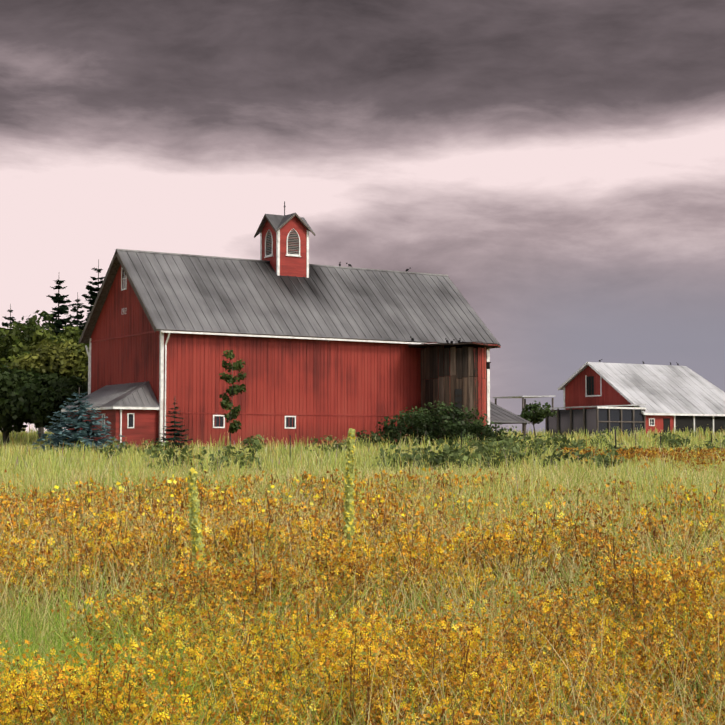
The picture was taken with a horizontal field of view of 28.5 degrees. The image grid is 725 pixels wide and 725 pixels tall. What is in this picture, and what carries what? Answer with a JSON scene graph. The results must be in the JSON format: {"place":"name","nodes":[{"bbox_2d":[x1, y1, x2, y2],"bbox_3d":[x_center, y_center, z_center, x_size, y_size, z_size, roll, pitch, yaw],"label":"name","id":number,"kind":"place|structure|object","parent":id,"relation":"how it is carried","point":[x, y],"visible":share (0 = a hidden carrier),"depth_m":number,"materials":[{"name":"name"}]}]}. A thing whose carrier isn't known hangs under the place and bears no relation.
{"place":"outdoors","nodes":[
{"label":"outdoors","id":0,"kind":"place"},
{"bbox_2d":[0,436,724,724],"bbox_3d":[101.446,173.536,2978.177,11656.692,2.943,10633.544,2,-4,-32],"label":"ground","id":1,"kind":"structure","parent":0,"point":[437,471],"depth_m":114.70,"materials":[{"name":"green plant"}]},
{"bbox_2d":[0,327,9,364],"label":"tree","id":2,"kind":"object","parent":1,"relation":"on","point":[3,352],"visible":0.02,"depth_m":117.98,"materials":[{"name":"green plant"}]},
{"bbox_2d":[2,304,17,331],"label":"conifer","id":3,"kind":"object","parent":1,"relation":"on","point":[10,318],"visible":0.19,"depth_m":139.54,"materials":[{"name":"green plant"}]},
{"bbox_2d":[0,364,45,445],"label":"tree","id":4,"kind":"object","parent":1,"relation":"on","point":[10,379],"visible":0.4,"depth_m":95.72,"materials":[{"name":"green plant"}]},
{"bbox_2d":[0,373,87,439],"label":"tree","id":5,"kind":"object","parent":1,"relation":"on","point":[40,401],"visible":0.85,"depth_m":92.65,"materials":[{"name":"green plant"}]},
{"bbox_2d":[0,310,88,440],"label":"tree","id":6,"kind":"object","parent":1,"relation":"on","point":[20,341],"visible":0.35,"depth_m":108.19,"materials":[{"name":"green plant"}]},
{"bbox_2d":[8,339,88,378],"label":"tree","id":7,"kind":"object","parent":1,"relation":"on","point":[61,358],"visible":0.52,"depth_m":99.17,"materials":[{"name":"green plant"}]},
{"bbox_2d":[38,279,78,337],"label":"conifer","id":8,"kind":"object","parent":1,"relation":"on","point":[58,298],"visible":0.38,"depth_m":136.13,"materials":[{"name":"green plant"}]},
{"bbox_2d":[67,292,84,335],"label":"conifer","id":9,"kind":"object","parent":1,"relation":"on","point":[79,316],"visible":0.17,"depth_m":153.44,"materials":[{"name":"green plant"}]},
{"bbox_2d":[65,354,87,384],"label":"tree","id":10,"kind":"object","parent":1,"relation":"on","point":[81,369],"visible":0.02,"depth_m":98.02,"materials":[{"name":"green plant"}]},
{"bbox_2d":[32,387,125,452],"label":"blue spruce","id":11,"kind":"object","parent":1,"relation":"on","point":[73,436],"visible":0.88,"depth_m":75.77,"materials":[{"name":"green plant"}]},
{"bbox_2d":[71,259,104,346],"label":"conifer","id":12,"kind":"object","parent":1,"relation":"on","point":[92,297],"visible":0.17,"depth_m":141.21,"materials":[{"name":"green plant"}]},
{"bbox_2d":[155,398,198,449],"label":"spruce","id":13,"kind":"object","parent":1,"relation":"on","point":[175,438],"visible":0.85,"depth_m":78.13,"materials":[{"name":"green plant"}]},
{"bbox_2d":[187,467,216,577],"bbox_3d":[-1.080,1.427,9.944,0.645,1.397,0.510,-2,-4,31],"label":"mullein","id":14,"kind":"object","parent":1,"relation":"on","point":[195,526],"visible":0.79,"depth_m":9.85,"materials":[{"name":"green plant"}]},
{"bbox_2d":[219,350,246,443],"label":"sapling","id":15,"kind":"object","parent":1,"relation":"on","point":[226,404],"visible":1,"depth_m":80.44,"materials":[{"name":"green plant"}]},
{"bbox_2d":[85,264,489,451],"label":"barn walls","id":16,"kind":"structure","parent":1,"relation":"on","point":[303,388],"depth_m":87.46,"materials":[{"name":"red wood"}]},
{"bbox_2d":[61,381,159,449],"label":"shed","id":17,"kind":"structure","parent":16,"relation":"attached to","point":[129,411],"depth_m":82.69,"materials":[{"name":"red wood"}]},
{"bbox_2d":[79,249,500,345],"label":"barn roof","id":18,"kind":"structure","parent":16,"relation":"on","point":[192,293],"depth_m":90.63,"materials":[{"name":"grey metal"}]},
{"bbox_2d":[254,201,314,277],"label":"cupola","id":19,"kind":"object","parent":18,"relation":"on","point":[284,244],"visible":0.92,"depth_m":93.22,"materials":[{"name":"red wood"}]},
{"bbox_2d":[408,342,500,442],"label":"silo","id":20,"kind":"object","parent":16,"relation":"attached to","point":[466,365],"visible":0.69,"depth_m":90.31,"materials":[{"name":"brown wood"}]},
{"bbox_2d":[340,428,358,561],"bbox_3d":[-0.166,1.350,11.232,0.616,1.675,0.526,0,-3,6],"label":"mullein","id":21,"kind":"object","parent":1,"relation":"on","point":[348,505],"visible":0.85,"depth_m":11.23,"materials":[{"name":"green plant"}]},
{"bbox_2d":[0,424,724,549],"bbox_3d":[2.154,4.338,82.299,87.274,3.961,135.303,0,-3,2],"label":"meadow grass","id":22,"kind":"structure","parent":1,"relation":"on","point":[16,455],"depth_m":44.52,"materials":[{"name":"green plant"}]},
{"bbox_2d":[0,463,724,724],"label":"wildflowers","id":23,"kind":"object","parent":1,"relation":"on","point":[467,660],"visible":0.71,"depth_m":7.63,"materials":[{"name":"yellow plant"}]},
{"bbox_2d":[99,431,724,473],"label":"field bushes","id":24,"kind":"object","parent":1,"relation":"on","point":[443,456],"visible":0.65,"depth_m":51.98,"materials":[{"name":"green plant"}]},
{"bbox_2d":[355,400,522,449],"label":"shrub","id":25,"kind":"object","parent":1,"relation":"on","point":[422,423],"visible":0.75,"depth_m":86.66,"materials":[{"name":"green plant"}]},
{"bbox_2d":[490,402,529,440],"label":"shelter","id":26,"kind":"object","parent":1,"relation":"on","point":[499,414],"visible":0.04,"depth_m":102.53,"materials":[{"name":"metal"}]},
{"bbox_2d":[518,401,556,435],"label":"tree","id":27,"kind":"object","parent":1,"relation":"on","point":[539,415],"visible":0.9,"depth_m":113.94,"materials":[{"name":"green plant"}]},
{"bbox_2d":[493,362,724,436],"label":"barn","id":28,"kind":"structure","parent":1,"relation":"on","point":[599,397],"depth_m":127.63,"materials":[{"name":"red"}]},
{"bbox_2d":[493,446,724,472],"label":"wildflowers","id":29,"kind":"object","parent":1,"relation":"on","point":[648,452],"visible":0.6,"depth_m":53.59,"materials":[{"name":"yellow plant"}]},
{"bbox_2d":[0,0,724,433],"label":"sky","id":30,"kind":"structure","parent":0,"point":[561,162],"materials":[{"name":"grey"}]}
]}

